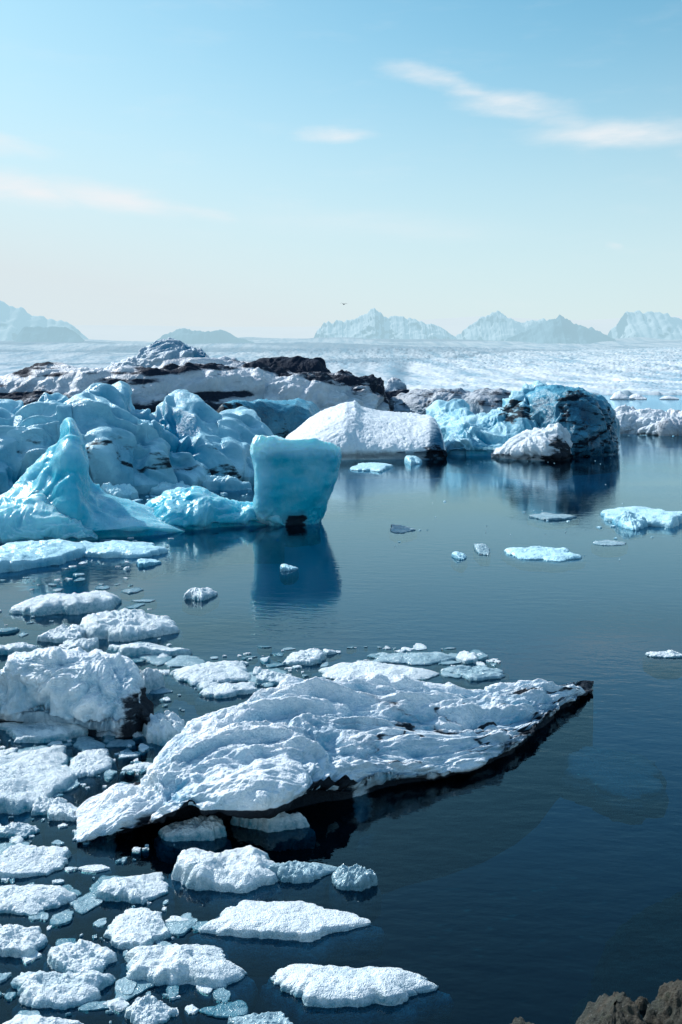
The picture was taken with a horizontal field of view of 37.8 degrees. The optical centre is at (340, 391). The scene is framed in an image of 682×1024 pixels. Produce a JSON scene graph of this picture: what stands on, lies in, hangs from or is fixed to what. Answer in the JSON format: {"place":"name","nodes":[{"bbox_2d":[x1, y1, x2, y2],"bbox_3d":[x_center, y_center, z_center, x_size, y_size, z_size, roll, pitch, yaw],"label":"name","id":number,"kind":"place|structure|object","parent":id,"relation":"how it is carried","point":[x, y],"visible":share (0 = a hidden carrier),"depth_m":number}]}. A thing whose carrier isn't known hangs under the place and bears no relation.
{"place":"outdoors","nodes":[
{"label":"outdoors","id":0,"kind":"place"},
{"bbox_2d":[0,301,87,340],"bbox_3d":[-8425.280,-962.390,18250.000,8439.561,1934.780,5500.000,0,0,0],"label":"mountain","id":1,"kind":"structure","parent":0,"point":[14,321],"depth_m":17751.31},
{"bbox_2d":[13,326,84,341],"bbox_3d":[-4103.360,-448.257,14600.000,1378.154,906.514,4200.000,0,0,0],"label":"hill","id":2,"kind":"structure","parent":0,"point":[46,334],"depth_m":13558.65},
{"bbox_2d":[150,328,253,343],"bbox_3d":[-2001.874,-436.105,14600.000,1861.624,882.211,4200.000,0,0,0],"label":"hill","id":3,"kind":"structure","parent":0,"point":[186,336],"depth_m":13589.02},
{"bbox_2d":[0,477,681,1023],"bbox_3d":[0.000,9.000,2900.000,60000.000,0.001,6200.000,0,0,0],"label":"lake water","id":4,"kind":"structure","parent":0,"point":[542,911],"depth_m":35.32},
{"bbox_2d":[590,891,681,987],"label":"submerged rock","id":5,"kind":"object","parent":4,"relation":"on","point":[655,928],"visible":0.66,"depth_m":10.21},
{"bbox_2d":[0,337,681,394],"bbox_3d":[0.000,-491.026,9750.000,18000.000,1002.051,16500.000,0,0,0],"label":"glacier","id":6,"kind":"object","parent":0,"point":[639,366],"visible":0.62,"depth_m":5749.73},
{"bbox_2d":[0,0,681,326],"label":"sky","id":7,"kind":"structure","parent":0,"point":[182,163]},
{"bbox_2d":[73,316,681,341],"bbox_3d":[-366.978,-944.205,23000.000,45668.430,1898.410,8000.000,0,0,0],"label":"ice cap","id":8,"kind":"object","parent":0,"point":[454,326],"visible":0.14,"depth_m":22968.12},
{"bbox_2d":[314,308,456,338],"bbox_3d":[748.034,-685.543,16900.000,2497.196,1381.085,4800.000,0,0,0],"label":"mountain","id":9,"kind":"structure","parent":0,"point":[373,323],"depth_m":16008.90},
{"bbox_2d":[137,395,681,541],"bbox_3d":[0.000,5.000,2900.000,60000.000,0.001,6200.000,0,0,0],"label":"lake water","id":10,"kind":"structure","parent":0,"point":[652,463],"depth_m":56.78},
{"bbox_2d":[0,642,37,669],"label":"ice floe","id":11,"kind":"object","parent":10,"relation":"on","point":[7,650],"visible":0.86,"depth_m":18.94},
{"bbox_2d":[0,822,42,846],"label":"ice floe","id":12,"kind":"object","parent":10,"relation":"on","point":[24,830],"visible":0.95,"depth_m":11.23},
{"bbox_2d":[0,924,51,993],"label":"ice floe","id":13,"kind":"object","parent":10,"relation":"on","point":[16,941],"visible":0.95,"depth_m":8.88},
{"bbox_2d":[0,843,76,887],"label":"ice floe","id":14,"kind":"object","parent":10,"relation":"on","point":[21,864],"visible":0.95,"depth_m":10.43},
{"bbox_2d":[0,884,81,945],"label":"ice floe","id":15,"kind":"object","parent":10,"relation":"on","point":[19,905],"visible":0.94,"depth_m":9.66},
{"bbox_2d":[0,745,84,825],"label":"ice floe","id":16,"kind":"object","parent":10,"relation":"on","point":[31,779],"visible":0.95,"depth_m":12.53},
{"bbox_2d":[3,1014,82,1023],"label":"ice floe","id":17,"kind":"object","parent":10,"relation":"on","point":[25,1019],"visible":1,"depth_m":7.78},
{"bbox_2d":[0,539,86,583],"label":"ice floe","id":18,"kind":"object","parent":10,"relation":"on","point":[31,559],"visible":0.98,"depth_m":28.71},
{"bbox_2d":[0,720,87,748],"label":"ice floe","id":19,"kind":"object","parent":10,"relation":"on","point":[24,735],"visible":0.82,"depth_m":14.38},
{"bbox_2d":[29,796,67,845],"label":"ice floe","id":20,"kind":"object","parent":10,"relation":"on","point":[41,805],"visible":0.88,"depth_m":11.79},
{"bbox_2d":[0,490,97,585],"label":"iceberg","id":21,"kind":"object","parent":10,"relation":"on","point":[36,516],"visible":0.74,"depth_m":33.01},
{"bbox_2d":[35,624,85,648],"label":"ice floe","id":22,"kind":"object","parent":10,"relation":"on","point":[59,635],"visible":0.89,"depth_m":19.96},
{"bbox_2d":[6,969,115,1020],"bbox_3d":[-2.338,5.162,8.281,0.998,0.576,0.544,0,0,0],"label":"ice floe","id":23,"kind":"object","parent":10,"relation":"on","point":[52,993],"visible":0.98,"depth_m":8.21},
{"bbox_2d":[44,802,77,854],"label":"ice floe","id":24,"kind":"object","parent":10,"relation":"on","point":[59,813],"visible":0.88,"depth_m":11.60},
{"bbox_2d":[2,590,125,630],"bbox_3d":[-6.360,5.041,23.213,2.635,0.819,2.330,0,0,0],"label":"ice floe","id":25,"kind":"object","parent":10,"relation":"on","point":[59,609],"visible":0.94,"depth_m":22.44},
{"bbox_2d":[0,646,153,783],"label":"iceberg","id":26,"kind":"object","parent":10,"relation":"on","point":[98,693],"visible":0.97,"depth_m":14.50},
{"bbox_2d":[58,637,98,652],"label":"ice floe","id":27,"kind":"object","parent":10,"relation":"on","point":[88,645],"visible":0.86,"depth_m":19.21},
{"bbox_2d":[42,939,120,980],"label":"ice floe","id":28,"kind":"object","parent":10,"relation":"on","point":[79,955],"visible":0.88,"depth_m":8.69},
{"bbox_2d":[0,417,184,579],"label":"iceberg","id":29,"kind":"object","parent":10,"relation":"on","point":[57,474],"visible":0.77,"depth_m":34.66},
{"bbox_2d":[69,748,116,800],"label":"ice floe","id":30,"kind":"object","parent":10,"relation":"on","point":[86,765],"visible":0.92,"depth_m":13.12},
{"bbox_2d":[100,482,138,500],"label":"ice floe","id":31,"kind":"object","parent":10,"relation":"on","point":[126,491],"visible":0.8,"depth_m":46.24},
{"bbox_2d":[81,540,172,568],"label":"ice floe","id":32,"kind":"object","parent":10,"relation":"on","point":[112,554],"visible":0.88,"depth_m":30.21},
{"bbox_2d":[79,608,183,651],"bbox_3d":[-4.439,5.016,20.768,2.332,0.869,1.985,0,0,0],"label":"ice floe","id":33,"kind":"object","parent":10,"relation":"on","point":[122,626],"visible":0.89,"depth_m":20.38},
{"bbox_2d":[91,872,175,935],"bbox_3d":[-2.059,5.162,9.955,0.866,0.576,0.654,0,0,-27],"label":"ice floe","id":34,"kind":"object","parent":10,"relation":"on","point":[119,895],"visible":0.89,"depth_m":9.83},
{"bbox_2d":[119,762,151,783],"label":"ice floe","id":35,"kind":"object","parent":10,"relation":"on","point":[141,765],"visible":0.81,"depth_m":13.17},
{"bbox_2d":[0,381,272,504],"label":"iceberg","id":36,"kind":"object","parent":10,"relation":"on","point":[186,437],"visible":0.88,"depth_m":50.25},
{"bbox_2d":[102,907,170,963],"bbox_3d":[-1.884,5.171,9.207,0.744,0.559,0.692,0,0,33],"label":"ice floe","id":37,"kind":"object","parent":10,"relation":"on","point":[129,929],"visible":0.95,"depth_m":9.12},
{"bbox_2d":[135,558,162,579],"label":"ice floe","id":38,"kind":"object","parent":10,"relation":"on","point":[146,569],"visible":1,"depth_m":28.59},
{"bbox_2d":[107,642,191,658],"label":"ice floe","id":39,"kind":"object","parent":10,"relation":"on","point":[129,650],"visible":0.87,"depth_m":18.85},
{"bbox_2d":[121,994,181,1023],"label":"ice floe","id":40,"kind":"object","parent":10,"relation":"on","point":[148,1009],"visible":1,"depth_m":7.95},
{"bbox_2d":[139,667,164,712],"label":"ice floe","id":41,"kind":"object","parent":10,"relation":"on","point":[153,678],"visible":0.42,"depth_m":16.65},
{"bbox_2d":[110,338,208,367],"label":"iceberg","id":42,"kind":"object","parent":10,"relation":"on","point":[157,353],"visible":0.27,"depth_m":243.30},
{"bbox_2d":[140,710,184,762],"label":"ice floe","id":43,"kind":"object","parent":10,"relation":"on","point":[160,731],"visible":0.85,"depth_m":14.23},
{"bbox_2d":[149,481,190,498],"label":"ice floe","id":44,"kind":"object","parent":10,"relation":"on","point":[161,487],"visible":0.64,"depth_m":48.85},
{"bbox_2d":[118,943,257,1023],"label":"ice floe","id":45,"kind":"object","parent":10,"relation":"on","point":[186,968],"visible":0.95,"depth_m":8.46},
{"bbox_2d":[153,815,231,863],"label":"ice floe","id":46,"kind":"object","parent":10,"relation":"on","point":[205,833],"visible":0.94,"depth_m":11.11},
{"bbox_2d":[0,356,389,412],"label":"iceberg","id":47,"kind":"object","parent":10,"relation":"on","point":[215,384],"visible":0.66,"depth_m":120.87},
{"bbox_2d":[182,587,219,615],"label":"ice floe","id":48,"kind":"object","parent":10,"relation":"on","point":[199,601],"visible":1,"depth_m":23.99},
{"bbox_2d":[164,660,250,704],"bbox_3d":[-2.318,5.130,17.611,1.599,0.639,1.444,0,0,-18],"label":"ice floe","id":49,"kind":"object","parent":10,"relation":"on","point":[184,681],"visible":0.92,"depth_m":17.27},
{"bbox_2d":[145,486,284,568],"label":"iceberg","id":50,"kind":"object","parent":10,"relation":"on","point":[219,531],"visible":0.72,"depth_m":36.51},
{"bbox_2d":[168,845,283,920],"bbox_3d":[-1.179,5.110,10.335,1.290,0.680,0.928,0,0,0],"label":"ice floe","id":51,"kind":"object","parent":10,"relation":"on","point":[213,885],"visible":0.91,"depth_m":10.06},
{"bbox_2d":[193,681,259,715],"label":"ice floe","id":52,"kind":"object","parent":10,"relation":"on","point":[210,696],"visible":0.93,"depth_m":16.36},
{"bbox_2d":[202,475,253,497],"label":"ice floe","id":53,"kind":"object","parent":10,"relation":"on","point":[228,483],"visible":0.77,"depth_m":50.52},
{"bbox_2d":[238,438,253,469],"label":"iceberg","id":54,"kind":"object","parent":10,"relation":"on","point":[249,461],"visible":0.09,"depth_m":54.05},
{"bbox_2d":[0,537,500,1023],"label":"brash ice","id":55,"kind":"structure","parent":10,"relation":"on","point":[85,874],"depth_m":11.33},
{"bbox_2d":[228,1011,292,1023],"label":"ice floe","id":56,"kind":"object","parent":10,"relation":"on","point":[268,1017],"visible":1,"depth_m":7.85},
{"bbox_2d":[217,398,319,437],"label":"iceberg","id":57,"kind":"object","parent":10,"relation":"on","point":[283,418],"visible":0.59,"depth_m":91.80},
{"bbox_2d":[226,812,315,850],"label":"ice floe","id":58,"kind":"object","parent":10,"relation":"on","point":[283,831],"visible":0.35,"depth_m":11.37},
{"bbox_2d":[255,670,291,686],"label":"ice floe","id":59,"kind":"object","parent":10,"relation":"on","point":[274,677],"visible":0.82,"depth_m":17.14},
{"bbox_2d":[188,900,385,977],"bbox_3d":[-0.501,5.169,9.407,1.846,0.562,0.830,0,0,0],"label":"ice floe","id":60,"kind":"object","parent":10,"relation":"on","point":[251,938],"visible":0.96,"depth_m":9.18},
{"bbox_2d":[279,564,298,584],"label":"ice floe","id":61,"kind":"object","parent":10,"relation":"on","point":[288,574],"visible":1,"depth_m":27.83},
{"bbox_2d":[256,356,330,372],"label":"rock","id":62,"kind":"object","parent":10,"relation":"on","point":[296,364],"visible":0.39,"depth_m":194.70},
{"bbox_2d":[250,435,341,547],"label":"iceberg","id":63,"kind":"object","parent":10,"relation":"on","point":[295,480],"visible":0.97,"depth_m":37.18},
{"bbox_2d":[268,860,337,908],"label":"ice floe","id":64,"kind":"object","parent":10,"relation":"on","point":[307,882],"visible":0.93,"depth_m":10.20},
{"bbox_2d":[282,648,329,678],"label":"ice floe","id":65,"kind":"object","parent":10,"relation":"on","point":[307,660],"visible":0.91,"depth_m":18.30},
{"bbox_2d":[76,672,593,944],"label":"iceberg","id":66,"kind":"object","parent":10,"relation":"on","point":[397,781],"visible":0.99,"depth_m":12.57},
{"bbox_2d":[328,864,381,922],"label":"ice floe","id":67,"kind":"object","parent":10,"relation":"on","point":[354,889],"visible":0.96,"depth_m":10.02},
{"bbox_2d":[260,964,453,1023],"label":"ice floe","id":68,"kind":"object","parent":10,"relation":"on","point":[310,994],"visible":0.99,"depth_m":8.22},
{"bbox_2d":[285,400,447,469],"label":"iceberg","id":69,"kind":"object","parent":10,"relation":"on","point":[354,430],"visible":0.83,"depth_m":75.17},
{"bbox_2d":[350,462,392,471],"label":"ice floe","id":70,"kind":"object","parent":10,"relation":"on","point":[375,467],"visible":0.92,"depth_m":63.99},
{"bbox_2d":[310,661,443,683],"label":"ice floe","id":71,"kind":"object","parent":10,"relation":"on","point":[335,671],"visible":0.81,"depth_m":17.53},
{"bbox_2d":[385,377,408,399],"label":"iceberg","id":72,"kind":"object","parent":10,"relation":"on","point":[395,386],"visible":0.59,"depth_m":192.94},
{"bbox_2d":[389,524,416,542],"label":"ice floe","id":73,"kind":"object","parent":10,"relation":"on","point":[408,534],"visible":0.99,"depth_m":35.57},
{"bbox_2d":[132,435,679,561],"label":"brash ice","id":74,"kind":"structure","parent":10,"relation":"on","point":[523,513],"depth_m":38.44},
{"bbox_2d":[404,455,421,465],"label":"ice floe","id":75,"kind":"object","parent":10,"relation":"on","point":[410,460],"visible":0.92,"depth_m":69.29},
{"bbox_2d":[373,652,456,672],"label":"ice floe","id":76,"kind":"object","parent":10,"relation":"on","point":[429,660],"visible":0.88,"depth_m":18.44},
{"bbox_2d":[389,388,510,414],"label":"iceberg","id":77,"kind":"object","parent":10,"relation":"on","point":[478,401],"visible":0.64,"depth_m":144.24},
{"bbox_2d":[426,399,474,438],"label":"iceberg","id":78,"kind":"object","parent":10,"relation":"on","point":[443,413],"visible":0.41,"depth_m":90.27},
{"bbox_2d":[451,551,466,572],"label":"ice floe","id":79,"kind":"object","parent":10,"relation":"on","point":[459,562],"visible":1,"depth_m":29.81},
{"bbox_2d":[439,665,509,689],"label":"ice floe","id":80,"kind":"object","parent":10,"relation":"on","point":[482,677],"visible":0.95,"depth_m":17.39},
{"bbox_2d":[473,543,490,566],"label":"ice floe","id":81,"kind":"object","parent":10,"relation":"on","point":[481,554],"visible":1,"depth_m":30.84},
{"bbox_2d":[444,380,546,472],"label":"iceberg","id":82,"kind":"object","parent":10,"relation":"on","point":[483,433],"visible":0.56,"depth_m":79.94},
{"bbox_2d":[511,1016,533,1023],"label":"shore rock","id":83,"kind":"object","parent":10,"relation":"in","point":[519,1020],"visible":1,"depth_m":7.50},
{"bbox_2d":[491,423,572,479],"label":"iceberg","id":84,"kind":"object","parent":10,"relation":"on","point":[551,442],"visible":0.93,"depth_m":73.08},
{"bbox_2d":[501,546,585,572],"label":"ice floe","id":85,"kind":"object","parent":10,"relation":"on","point":[545,559],"visible":1,"depth_m":29.76},
{"bbox_2d":[526,512,579,529],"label":"ice floe","id":86,"kind":"object","parent":10,"relation":"on","point":[557,521],"visible":1,"depth_m":39.05},
{"bbox_2d":[525,385,619,457],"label":"iceberg","id":87,"kind":"object","parent":10,"relation":"on","point":[589,421],"visible":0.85,"depth_m":77.62},
{"bbox_2d":[591,540,627,557],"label":"ice floe","id":88,"kind":"object","parent":10,"relation":"on","point":[607,548],"visible":1,"depth_m":32.47},
{"bbox_2d":[575,991,646,1023],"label":"shore rock","id":89,"kind":"object","parent":10,"relation":"on","point":[617,1008],"visible":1,"depth_m":7.46},
{"bbox_2d":[610,391,629,399],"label":"iceberg","id":90,"kind":"object","parent":10,"relation":"on","point":[618,395],"visible":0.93,"depth_m":636.91},
{"bbox_2d":[567,954,681,1023],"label":"submerged rock","id":91,"kind":"object","parent":10,"relation":"on","point":[647,977],"visible":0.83,"depth_m":8.86},
{"bbox_2d":[611,511,648,539],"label":"ice floe","id":92,"kind":"object","parent":10,"relation":"on","point":[628,524],"visible":0.99,"depth_m":36.71},
{"bbox_2d":[629,393,646,399],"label":"iceberg","id":93,"kind":"object","parent":10,"relation":"on","point":[636,396],"visible":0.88,"depth_m":637.26},
{"bbox_2d":[597,506,681,536],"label":"ice floe","id":94,"kind":"object","parent":10,"relation":"on","point":[656,519],"visible":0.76,"depth_m":37.74},
{"bbox_2d":[635,996,648,1018],"bbox_3d":[2.468,5.933,8.153,1.268,2.024,0.914,0,0,-23],"label":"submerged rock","id":95,"kind":"object","parent":10,"relation":"on","point":[642,1002],"visible":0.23,"depth_m":8.06},
{"bbox_2d":[614,404,681,435],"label":"iceberg","id":96,"kind":"object","parent":10,"relation":"on","point":[646,421],"visible":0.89,"depth_m":117.24},
{"bbox_2d":[642,650,681,679],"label":"ice floe","id":97,"kind":"object","parent":10,"relation":"on","point":[666,665],"visible":1,"depth_m":18.74},
{"bbox_2d":[643,979,681,1023],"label":"shore rock","id":98,"kind":"object","parent":10,"relation":"on","point":[664,1006],"visible":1,"depth_m":7.49},
{"bbox_2d":[659,396,678,399],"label":"iceberg","id":99,"kind":"object","parent":10,"relation":"on","point":[668,398],"visible":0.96,"depth_m":635.41},
{"bbox_2d":[456,310,547,340],"bbox_3d":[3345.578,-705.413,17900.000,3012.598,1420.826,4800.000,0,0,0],"label":"mountain","id":100,"kind":"structure","parent":0,"point":[497,325],"depth_m":17049.69},
{"bbox_2d":[506,314,615,343],"bbox_3d":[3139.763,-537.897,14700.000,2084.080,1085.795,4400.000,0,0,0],"label":"mountain","id":101,"kind":"structure","parent":0,"point":[560,329],"depth_m":13679.90},
{"bbox_2d":[559,746,668,824],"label":"submerged ice","id":102,"kind":"structure","parent":0,"point":[625,787],"depth_m":13.75},
{"bbox_2d":[607,310,681,339],"bbox_3d":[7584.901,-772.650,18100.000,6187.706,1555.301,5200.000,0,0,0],"label":"mountain","id":103,"kind":"structure","parent":0,"point":[655,325],"depth_m":17332.59}
]}

